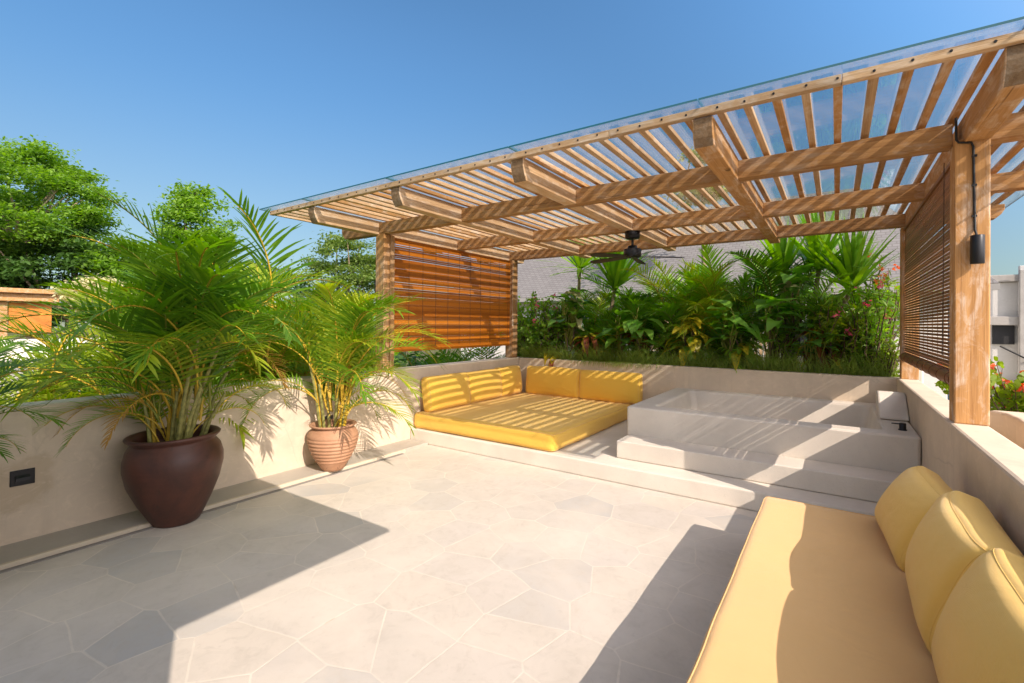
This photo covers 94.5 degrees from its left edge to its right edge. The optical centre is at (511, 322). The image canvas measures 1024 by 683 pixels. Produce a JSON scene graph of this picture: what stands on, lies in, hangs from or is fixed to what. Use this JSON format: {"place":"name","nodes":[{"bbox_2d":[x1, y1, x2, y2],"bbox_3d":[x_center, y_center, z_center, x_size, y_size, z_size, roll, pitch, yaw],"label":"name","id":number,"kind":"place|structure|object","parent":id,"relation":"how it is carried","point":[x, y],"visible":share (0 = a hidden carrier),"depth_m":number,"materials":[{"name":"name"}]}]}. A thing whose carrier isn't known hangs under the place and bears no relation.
{"place":"outdoors","nodes":[
{"label":"outdoors","id":0,"kind":"place"},
{"bbox_2d":[0,287,102,401],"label":"neighbour pavilion","id":1,"kind":"structure","parent":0,"point":[8,296],"depth_m":15.56,"materials":[{"name":"orange paint"}]},
{"bbox_2d":[7,329,460,387],"bbox_3d":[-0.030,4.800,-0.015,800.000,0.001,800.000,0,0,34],"label":"ground","id":2,"kind":"structure","parent":0,"point":[433,352],"depth_m":88.09,"materials":[{"name":"plant"}]},
{"bbox_2d":[0,230,66,301],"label":"broadleaf tree","id":3,"kind":"object","parent":2,"relation":"on","point":[38,273],"visible":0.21,"depth_m":21.30,"materials":[{"name":"green plant"}]},
{"bbox_2d":[0,289,110,404],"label":"areca palm","id":4,"kind":"object","parent":2,"relation":"on","point":[43,391],"visible":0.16,"depth_m":4.49,"materials":[{"name":"plant"}]},
{"bbox_2d":[7,358,116,402],"bbox_3d":[-6.577,2.652,6.980,4.626,4.276,4.077,0,0,15],"label":"garden bush","id":5,"kind":"object","parent":2,"relation":"on","point":[21,375],"depth_m":7.01,"materials":[{"name":"green plant"}]},
{"bbox_2d":[0,220,132,337],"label":"broadleaf tree","id":6,"kind":"object","parent":2,"relation":"on","point":[26,265],"visible":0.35,"depth_m":20.93,"materials":[{"name":"green plant"}]},
{"bbox_2d":[0,134,136,338],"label":"broadleaf tree","id":7,"kind":"object","parent":2,"relation":"on","point":[43,173],"visible":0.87,"depth_m":20.93,"materials":[{"name":"green plant"}]},
{"bbox_2d":[47,273,144,393],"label":"broadleaf tree","id":8,"kind":"object","parent":2,"relation":"on","point":[62,297],"visible":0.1,"depth_m":13.19,"materials":[{"name":"plant"}]},
{"bbox_2d":[50,234,174,391],"bbox_3d":[-18.559,0.212,23.057,5.752,9.105,5.628,0,0,-30],"label":"broadleaf tree","id":9,"kind":"object","parent":2,"relation":"on","point":[106,263],"visible":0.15,"depth_m":21.55,"materials":[{"name":"green plant"}]},
{"bbox_2d":[135,178,245,266],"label":"broadleaf tree","id":10,"kind":"object","parent":2,"relation":"on","point":[185,204],"visible":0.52,"depth_m":24.24,"materials":[{"name":"green plant"}]},
{"bbox_2d":[111,185,404,392],"bbox_3d":[-2.829,0.083,5.735,3.188,2.639,3.152,0,0,34],"label":"areca palm","id":11,"kind":"object","parent":2,"relation":"on","point":[247,362],"visible":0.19,"depth_m":5.02,"materials":[{"name":"plant"}]},
{"bbox_2d":[226,259,336,306],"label":"broadleaf tree","id":12,"kind":"object","parent":2,"relation":"on","point":[303,284],"visible":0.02,"depth_m":19.81,"materials":[{"name":"green plant"}]},
{"bbox_2d":[291,229,375,314],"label":"broadleaf tree","id":13,"kind":"object","parent":2,"relation":"on","point":[363,278],"visible":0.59,"depth_m":19.51,"materials":[{"name":"green plant"}]},
{"bbox_2d":[394,351,419,363],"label":"garden bush","id":14,"kind":"object","parent":2,"relation":"on","point":[396,353],"depth_m":15.31,"materials":[{"name":"green plant"}]},
{"bbox_2d":[366,341,469,366],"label":"garden bush","id":15,"kind":"object","parent":2,"relation":"on","point":[410,356],"visible":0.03,"depth_m":11.47,"materials":[{"name":"green plant"}]},
{"bbox_2d":[648,318,766,354],"bbox_3d":[4.726,2.343,12.058,3.500,5.050,0.070,0,0,34],"label":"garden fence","id":16,"kind":"object","parent":2,"relation":"on","point":[750,337],"depth_m":11.23,"materials":[{"name":"brown wood"}]},
{"bbox_2d":[563,349,922,382],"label":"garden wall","id":17,"kind":"structure","parent":2,"relation":"on","point":[920,376],"depth_m":6.69,"materials":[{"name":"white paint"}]},
{"bbox_2d":[286,286,410,372],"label":"areca palm","id":18,"kind":"object","parent":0,"point":[319,295],"visible":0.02,"depth_m":6.41,"materials":[{"name":"plant"}]},
{"bbox_2d":[0,444,757,682],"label":"terrace floor","id":19,"kind":"structure","parent":0,"point":[429,563],"depth_m":2.69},
{"bbox_2d":[411,420,876,515],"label":"platform","id":20,"kind":"structure","parent":19,"relation":"on","point":[593,456],"depth_m":4.46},
{"bbox_2d":[414,392,632,451],"bbox_3d":[0.264,1.262,6.493,2.098,0.248,2.455,0,0,34],"label":"daybed mattress","id":21,"kind":"object","parent":20,"relation":"on","point":[550,423],"visible":0.9,"depth_m":5.79,"materials":[{"name":"yellow fabric"}]},
{"bbox_2d":[421,372,470,411],"bbox_3d":[-0.883,0.930,6.415,0.264,0.466,0.822,-10,-6,35],"label":"back cushion","id":22,"kind":"object","parent":21,"relation":"on","point":[445,391],"visible":0.98,"depth_m":6.24,"materials":[{"name":"yellow fabric"}]},
{"bbox_2d":[466,369,501,403],"bbox_3d":[-0.442,0.935,7.059,0.265,0.457,0.828,-10,-6,33],"label":"back cushion","id":23,"kind":"object","parent":21,"relation":"on","point":[485,384],"visible":0.78,"depth_m":6.92,"materials":[{"name":"yellow fabric"}]},
{"bbox_2d":[495,365,521,396],"bbox_3d":[-0.060,0.934,7.621,0.264,0.470,0.607,-8,-5,34],"label":"back cushion","id":24,"kind":"object","parent":21,"relation":"on","point":[511,379],"visible":0.81,"depth_m":7.49,"materials":[{"name":"yellow fabric"}]},
{"bbox_2d":[526,366,580,397],"bbox_3d":[0.658,0.942,7.589,0.982,0.470,0.271,0,-6,34],"label":"back cushion","id":25,"kind":"object","parent":21,"relation":"on","point":[554,381],"visible":0.88,"depth_m":7.47,"materials":[{"name":"yellow fabric"}]},
{"bbox_2d":[579,370,642,403],"bbox_3d":[1.454,0.952,7.044,0.970,0.460,0.263,0,-6,34],"label":"back cushion","id":26,"kind":"object","parent":21,"relation":"on","point":[617,387],"visible":0.98,"depth_m":6.92,"materials":[{"name":"yellow fabric"}]},
{"bbox_2d":[617,388,920,502],"bbox_3d":[2.650,1.024,5.020,2.402,0.693,2.222,0,0,34],"label":"plunge tub","id":27,"kind":"object","parent":20,"relation":"on","point":[863,451],"visible":0.96,"depth_m":4.37,"materials":[{"name":"white concrete"}]},
{"bbox_2d":[0,0,1023,328],"label":"sky","id":28,"kind":"structure","parent":0,"point":[276,102],"materials":[{"name":"blue"}]},
{"bbox_2d":[660,147,733,266],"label":"broadleaf tree","id":29,"kind":"object","parent":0,"point":[712,192],"visible":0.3,"depth_m":13.44,"materials":[{"name":"green plant"}]},
{"bbox_2d":[446,188,999,398],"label":"neighbour house","id":30,"kind":"structure","parent":0,"point":[532,275],"depth_m":15.36,"materials":[{"name":"white paint"}]},
{"bbox_2d":[785,322,806,352],"bbox_3d":[8.190,0.742,12.772,1.500,1.500,0.060,0,0,34],"label":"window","id":31,"kind":"structure","parent":30,"relation":"in","point":[801,340],"depth_m":12.93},
{"bbox_2d":[935,356,1023,412],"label":"bougainvillea","id":32,"kind":"object","parent":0,"point":[1008,395],"visible":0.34,"depth_m":5.16,"materials":[{"name":"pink plant"}]},
{"bbox_2d":[947,265,1023,407],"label":"concrete building","id":33,"kind":"structure","parent":0,"point":[1007,323],"depth_m":15.20,"materials":[{"name":"white concrete"}]},
{"bbox_2d":[992,325,1014,343],"bbox_3d":[15.838,0.389,15.272,0.500,0.620,0.098,0,0,34],"label":"window","id":34,"kind":"structure","parent":33,"relation":"in","point":[1001,334],"depth_m":15.23,"materials":[{"name":"black glass"}]},
{"bbox_2d":[989,410,1023,448],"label":"curved wall","id":35,"kind":"structure","parent":0,"point":[1008,425],"depth_m":3.01,"materials":[{"name":"beige paint"}]},
{"bbox_3d":[0.914,1.384,1.182,0.928,0.248,4.000,0,0,34],"label":"plaster bench","id":36,"kind":"object","parent":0,"visible":0},
{"bbox_2d":[686,496,938,682],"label":"bench mattress","id":37,"kind":"object","parent":36,"relation":"on","point":[815,594],"visible":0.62,"depth_m":1.84,"materials":[{"name":"yellow fabric"}]},
{"bbox_2d":[874,466,952,571],"bbox_3d":[2.033,0.970,2.357,0.279,0.395,0.699,34,16,26],"label":"throw pillow","id":38,"kind":"object","parent":37,"relation":"on","point":[908,498],"visible":0.58,"depth_m":2.28,"materials":[{"name":"yellow fabric"}]},
{"bbox_2d":[905,491,1023,653],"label":"throw pillow","id":39,"kind":"object","parent":37,"relation":"on","point":[956,535],"visible":0.65,"depth_m":1.66,"materials":[{"name":"yellow fabric"}]},
{"bbox_2d":[931,548,1023,682],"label":"throw pillow","id":40,"kind":"object","parent":37,"relation":"on","point":[978,636],"visible":1,"depth_m":1.25,"materials":[{"name":"yellow fabric"}]},
{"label":"terrace slab","id":41,"kind":"structure","parent":0,"visible":0},
{"bbox_2d":[0,266,309,448],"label":"areca palm","id":42,"kind":"object","parent":41,"relation":"on","point":[98,389],"visible":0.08,"depth_m":4.39,"materials":[{"name":"plant"}]},
{"bbox_2d":[0,439,427,573],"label":"drain kerb","id":43,"kind":"structure","parent":41,"relation":"on","point":[21,554],"depth_m":3.52,"materials":[{"name":"cream plaster"}]},
{"bbox_2d":[121,424,223,527],"bbox_3d":[-2.543,1.163,3.573,0.639,0.662,0.634,0,1,11],"label":"clay pot","id":44,"kind":"object","parent":43,"relation":"on","point":[169,484],"visible":0.87,"depth_m":3.37,"materials":[{"name":"brown ceramic"}]},
{"bbox_2d":[0,176,362,458],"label":"areca palm","id":45,"kind":"object","parent":44,"relation":"in","point":[193,323],"visible":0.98,"depth_m":3.23,"materials":[{"name":"plant"}]},
{"bbox_2d":[307,419,358,471],"bbox_3d":[-1.795,1.238,4.751,0.489,0.463,0.489,0,0,34],"label":"clay pot","id":46,"kind":"object","parent":43,"relation":"on","point":[332,448],"visible":0.98,"depth_m":4.58,"materials":[{"name":"ceramic"}]},
{"bbox_2d":[237,280,448,435],"bbox_3d":[-1.737,0.374,4.695,2.170,1.550,2.249,0,0,34],"label":"areca palm","id":47,"kind":"object","parent":46,"relation":"in","point":[339,352],"visible":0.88,"depth_m":4.56,"materials":[{"name":"plant"}]},
{"bbox_2d":[0,357,519,545],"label":"parapet wall","id":48,"kind":"structure","parent":41,"relation":"on","point":[78,481],"depth_m":3.60,"materials":[{"name":"beige paint"}]},
{"bbox_2d":[10,467,34,486],"bbox_3d":[-3.266,1.035,3.162,0.023,0.104,0.120,0,0,34],"label":"step light","id":49,"kind":"object","parent":48,"relation":"attached to","point":[21,477],"visible":1,"depth_m":3.16,"materials":[{"name":"black metal"}]},
{"bbox_2d":[259,16,1023,425],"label":"pergola","id":50,"kind":"object","parent":48,"relation":"on","point":[991,122],"visible":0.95,"depth_m":3.75,"materials":[{"name":"brown wood"}]},
{"bbox_2d":[394,238,512,351],"bbox_3d":[-0.747,-0.338,6.926,0.102,1.430,2.611,0,0,34],"label":"roll blind","id":51,"kind":"object","parent":50,"relation":"hanging from","point":[437,310],"visible":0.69,"depth_m":6.79,"materials":[{"name":"brown wood"}]},
{"bbox_2d":[590,230,681,264],"bbox_3d":[1.403,-0.897,5.552,1.119,0.323,1.109,0,0,34],"label":"ceiling fan","id":52,"kind":"object","parent":50,"relation":"hanging from","point":[632,251],"visible":1,"depth_m":5.46,"materials":[{"name":"black metal"}]},
{"bbox_2d":[900,162,949,384],"bbox_3d":[3.497,-0.311,4.026,0.113,1.447,2.696,0,0,34],"label":"roll blind","id":53,"kind":"object","parent":50,"relation":"hanging from","point":[929,219],"visible":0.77,"depth_m":3.75,"materials":[{"name":"brown wood"}]},
{"bbox_2d":[954,117,984,263],"bbox_3d":[2.667,-0.773,2.751,0.128,0.872,0.071,0,-1,72],"label":"wall lamp","id":54,"kind":"object","parent":50,"relation":"attached to","point":[977,248],"visible":1,"depth_m":2.73,"materials":[{"name":"black metal"}]},
{"bbox_2d":[519,357,899,402],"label":"parapet wall","id":55,"kind":"structure","parent":41,"relation":"on","point":[840,387],"depth_m":6.11,"materials":[{"name":"beige paint"}]},
{"bbox_2d":[897,378,1023,554],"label":"parapet wall","id":56,"kind":"structure","parent":41,"relation":"on","point":[984,465],"depth_m":2.45,"materials":[{"name":"beige paint"}]},
{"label":"planter bed","id":57,"kind":"structure","parent":41,"relation":"on","visible":0},
{"bbox_2d":[540,289,596,359],"bbox_3d":[0.979,0.117,8.009,0.946,1.335,0.924,0,0,-10],"label":"philodendron","id":58,"kind":"object","parent":57,"relation":"in","point":[577,317],"visible":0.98,"depth_m":7.91,"materials":[{"name":"green plant"}]},
{"bbox_2d":[591,310,645,355],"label":"philodendron","id":59,"kind":"object","parent":57,"relation":"in","point":[618,340],"visible":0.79,"depth_m":7.31,"materials":[{"name":"green plant"}]},
{"bbox_2d":[615,303,665,359],"bbox_3d":[1.946,0.228,7.226,0.737,1.119,0.860,0,0,4],"label":"philodendron","id":60,"kind":"object","parent":57,"relation":"in","point":[634,325],"visible":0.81,"depth_m":7.07,"materials":[{"name":"green plant"}]},
{"bbox_2d":[702,298,763,366],"bbox_3d":[2.977,0.228,6.450,0.725,1.128,0.746,0,0,11],"label":"philodendron","id":61,"kind":"object","parent":57,"relation":"in","point":[730,331],"visible":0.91,"depth_m":6.43,"materials":[{"name":"green plant"}]},
{"bbox_2d":[784,328,841,372],"bbox_3d":[3.918,0.465,6.053,0.743,0.782,0.671,0,0,34],"label":"cordyline","id":62,"kind":"object","parent":57,"relation":"on","point":[820,351],"visible":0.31,"depth_m":5.98,"materials":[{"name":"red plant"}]},
{"label":"planter soil","id":63,"kind":"structure","parent":57,"relation":"in","visible":0},
{"bbox_2d":[399,328,521,365],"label":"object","id":64,"kind":"object","parent":63,"relation":"on","point":[465,355],"visible":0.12,"depth_m":8.08,"materials":[{"name":"plant"}]},
{"bbox_2d":[505,322,533,356],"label":"undergrowth shrub","id":65,"kind":"object","parent":63,"relation":"on","point":[519,339],"visible":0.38,"depth_m":8.31,"materials":[{"name":"green plant"}]},
{"bbox_2d":[504,294,542,351],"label":"bougainvillea","id":66,"kind":"object","parent":63,"relation":"on","point":[521,319],"visible":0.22,"depth_m":8.61,"materials":[{"name":"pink plant"}]},
{"bbox_2d":[520,321,563,355],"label":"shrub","id":67,"kind":"object","parent":63,"relation":"on","point":[534,338],"visible":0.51,"depth_m":8.07,"materials":[{"name":"green plant"}]},
{"bbox_2d":[529,291,570,354],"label":"bougainvillea","id":68,"kind":"object","parent":63,"relation":"on","point":[546,315],"visible":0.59,"depth_m":8.12,"materials":[{"name":"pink plant"}]},
{"bbox_2d":[542,350,569,366],"bbox_3d":[0.725,0.657,7.895,0.467,0.408,0.571,0,0,-18],"label":"croton","id":69,"kind":"object","parent":63,"relation":"on","point":[551,363],"visible":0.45,"depth_m":7.77,"materials":[{"name":"yellow plant"}]},
{"bbox_2d":[522,308,593,355],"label":"areca palm","id":70,"kind":"object","parent":63,"relation":"on","point":[560,330],"visible":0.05,"depth_m":8.77,"materials":[{"name":"plant"}]},
{"bbox_2d":[540,222,608,359],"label":"pandanus tree","id":71,"kind":"object","parent":63,"relation":"on","point":[577,262],"visible":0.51,"depth_m":8.67,"materials":[{"name":"green plant"}]},
{"bbox_2d":[540,285,624,350],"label":"areca palm","id":72,"kind":"object","parent":63,"relation":"on","point":[601,304],"visible":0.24,"depth_m":8.43,"materials":[{"name":"plant"}]},
{"bbox_2d":[568,320,600,358],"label":"undergrowth shrub","id":73,"kind":"object","parent":63,"relation":"on","point":[581,339],"visible":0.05,"depth_m":8.38,"materials":[{"name":"green plant"}]},
{"bbox_2d":[568,332,610,358],"bbox_3d":[1.273,0.554,7.710,0.646,0.790,0.662,0,0,-18],"label":"croton","id":74,"kind":"object","parent":63,"relation":"on","point":[586,340],"visible":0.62,"depth_m":7.59,"materials":[{"name":"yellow plant"}]},
{"bbox_2d":[571,234,661,357],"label":"pandanus tree","id":75,"kind":"object","parent":63,"relation":"on","point":[616,278],"visible":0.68,"depth_m":7.98,"materials":[{"name":"green plant"}]},
{"bbox_2d":[577,304,657,357],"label":"fern palm","id":76,"kind":"object","parent":63,"relation":"on","point":[610,315],"visible":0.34,"depth_m":7.79,"materials":[{"name":"plant"}]},
{"bbox_2d":[572,272,664,356],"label":"areca palm","id":77,"kind":"object","parent":63,"relation":"on","point":[623,297],"visible":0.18,"depth_m":7.91,"materials":[{"name":"plant"}]},
{"bbox_2d":[600,292,668,363],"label":"fern palm","id":78,"kind":"object","parent":63,"relation":"on","point":[635,302],"visible":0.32,"depth_m":7.49,"materials":[{"name":"plant"}]},
{"bbox_2d":[654,314,671,360],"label":"undergrowth shrub","id":79,"kind":"object","parent":63,"relation":"on","point":[664,336],"visible":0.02,"depth_m":7.64,"materials":[{"name":"green plant"}]},
{"bbox_2d":[652,321,682,364],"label":"undergrowth shrub","id":80,"kind":"object","parent":63,"relation":"on","point":[660,348],"visible":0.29,"depth_m":7.18,"materials":[{"name":"green plant"}]},
{"bbox_2d":[618,258,749,361],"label":"areca palm","id":81,"kind":"object","parent":63,"relation":"on","point":[670,311],"visible":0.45,"depth_m":7.27,"materials":[{"name":"plant"}]},
{"bbox_2d":[659,317,719,365],"bbox_3d":[2.543,0.354,6.828,0.794,0.874,0.706,0,0,34],"label":"croton","id":82,"kind":"object","parent":63,"relation":"on","point":[693,334],"visible":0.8,"depth_m":6.73,"materials":[{"name":"yellow plant"}]},
{"bbox_2d":[639,258,776,360],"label":"areca palm","id":83,"kind":"object","parent":63,"relation":"on","point":[691,270],"visible":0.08,"depth_m":7.25,"materials":[{"name":"plant"}]},
{"bbox_2d":[518,339,899,376],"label":"grass","id":84,"kind":"structure","parent":63,"relation":"on","point":[601,357],"depth_m":6.38,"materials":[{"name":"green plant"}]},
{"bbox_2d":[644,244,775,372],"bbox_3d":[3.192,-0.128,7.208,2.308,2.074,1.872,0,0,-19],"label":"areca palm","id":85,"kind":"object","parent":63,"relation":"on","point":[706,302],"visible":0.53,"depth_m":6.86,"materials":[{"name":"plant"}]},
{"bbox_2d":[683,298,778,367],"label":"fern palm","id":86,"kind":"object","parent":63,"relation":"on","point":[744,337],"visible":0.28,"depth_m":6.64,"materials":[{"name":"plant"}]},
{"bbox_2d":[722,334,763,369],"bbox_3d":[3.115,0.469,6.431,0.538,0.647,0.643,0,0,34],"label":"croton","id":87,"kind":"object","parent":63,"relation":"on","point":[746,348],"visible":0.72,"depth_m":6.28,"materials":[{"name":"green plant"}]},
{"bbox_2d":[734,322,759,363],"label":"undergrowth shrub","id":88,"kind":"object","parent":63,"relation":"on","point":[752,343],"visible":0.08,"depth_m":6.70,"materials":[{"name":"green plant"}]},
{"bbox_2d":[738,293,807,362],"bbox_3d":[3.494,0.227,6.330,0.850,1.235,0.762,0,0,-17],"label":"alocasia","id":89,"kind":"object","parent":63,"relation":"on","point":[769,324],"visible":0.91,"depth_m":6.22,"materials":[{"name":"green plant"}]},
{"bbox_2d":[730,215,841,370],"bbox_3d":[3.853,-0.427,6.909,1.623,2.450,1.510,0,0,-18],"label":"pandanus tree","id":90,"kind":"object","parent":63,"relation":"on","point":[785,246],"visible":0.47,"depth_m":6.75,"materials":[{"name":"green plant"}]},
{"bbox_2d":[714,247,858,365],"bbox_3d":[3.941,-0.206,7.205,2.368,2.175,2.295,0,0,4],"label":"areca palm","id":91,"kind":"object","parent":63,"relation":"on","point":[770,279],"visible":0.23,"depth_m":6.78,"materials":[{"name":"plant"}]},
{"bbox_2d":[767,318,806,367],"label":"undergrowth shrub","id":92,"kind":"object","parent":63,"relation":"on","point":[788,344],"visible":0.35,"depth_m":6.31,"materials":[{"name":"green plant"}]},
{"bbox_2d":[756,263,830,366],"bbox_3d":[3.786,0.018,6.437,0.924,1.558,0.884,0,0,34],"label":"alocasia","id":93,"kind":"object","parent":63,"relation":"on","point":[790,284],"visible":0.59,"depth_m":6.40,"materials":[{"name":"green plant"}]},
{"bbox_2d":[778,323,847,371],"bbox_3d":[3.775,0.399,5.888,0.630,0.795,0.737,0,0,10],"label":"alocasia","id":94,"kind":"object","parent":63,"relation":"on","point":[812,349],"visible":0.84,"depth_m":5.84,"materials":[{"name":"green plant"}]},
{"bbox_2d":[755,211,882,371],"bbox_3d":[4.215,-0.476,6.656,1.666,2.552,1.860,0,0,34],"label":"pandanus tree","id":95,"kind":"object","parent":63,"relation":"on","point":[815,246],"visible":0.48,"depth_m":6.43,"materials":[{"name":"green plant"}]},
{"bbox_2d":[773,272,899,365],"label":"fern palm","id":96,"kind":"object","parent":63,"relation":"on","point":[813,301],"visible":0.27,"depth_m":6.11,"materials":[{"name":"plant"}]},
{"bbox_2d":[808,292,873,373],"bbox_3d":[4.061,0.213,5.888,0.701,1.206,0.768,0,0,34],"label":"oleander","id":97,"kind":"object","parent":63,"relation":"on","point":[827,323],"visible":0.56,"depth_m":5.75,"materials":[{"name":"green plant"}]},
{"bbox_2d":[803,288,883,336],"bbox_3d":[4.610,0.189,6.539,1.003,1.349,1.019,0,0,34],"label":"undergrowth shrub","id":98,"kind":"object","parent":63,"relation":"on","point":[832,291],"visible":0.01,"depth_m":6.52,"materials":[{"name":"green plant"}]},
{"bbox_2d":[834,321,861,350],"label":"undergrowth shrub","id":99,"kind":"object","parent":63,"relation":"on","point":[842,338],"visible":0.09,"depth_m":5.88,"materials":[{"name":"green plant"}]},
{"bbox_2d":[792,214,926,370],"bbox_3d":[4.495,-0.282,6.061,1.626,2.176,1.711,0,0,6],"label":"pandanus tree","id":100,"kind":"object","parent":63,"relation":"on","point":[852,252],"visible":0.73,"depth_m":5.98,"materials":[{"name":"green plant"}]},
{"bbox_2d":[827,278,899,372],"bbox_3d":[4.327,0.136,5.799,0.826,1.368,0.825,1,0,-40],"label":"oleander","id":101,"kind":"object","parent":63,"relation":"on","point":[878,318],"visible":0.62,"depth_m":5.65,"materials":[{"name":"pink plant"}]},
{"bbox_2d":[850,253,899,376],"bbox_3d":[4.771,-0.061,6.070,0.727,1.774,0.662,0,0,34],"label":"oleander","id":102,"kind":"object","parent":63,"relation":"on","point":[886,277],"visible":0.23,"depth_m":6.06,"materials":[{"name":"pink plant"}]},
{"bbox_2d":[859,331,899,376],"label":"trailing shrub","id":103,"kind":"object","parent":63,"relation":"on","point":[885,354],"visible":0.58,"depth_m":5.44,"materials":[{"name":"green plant"}]},
{"bbox_3d":[-3.256,1.183,2.560,0.495,0.605,0.491,0,1,11],"label":"clay pot","id":104,"kind":"object","parent":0,"visible":0},
{"bbox_2d":[0,338,87,462],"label":"areca palm","id":105,"kind":"object","parent":104,"relation":"in","point":[5,349],"visible":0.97,"depth_m":2.83,"materials":[{"name":"plant"}]}
]}

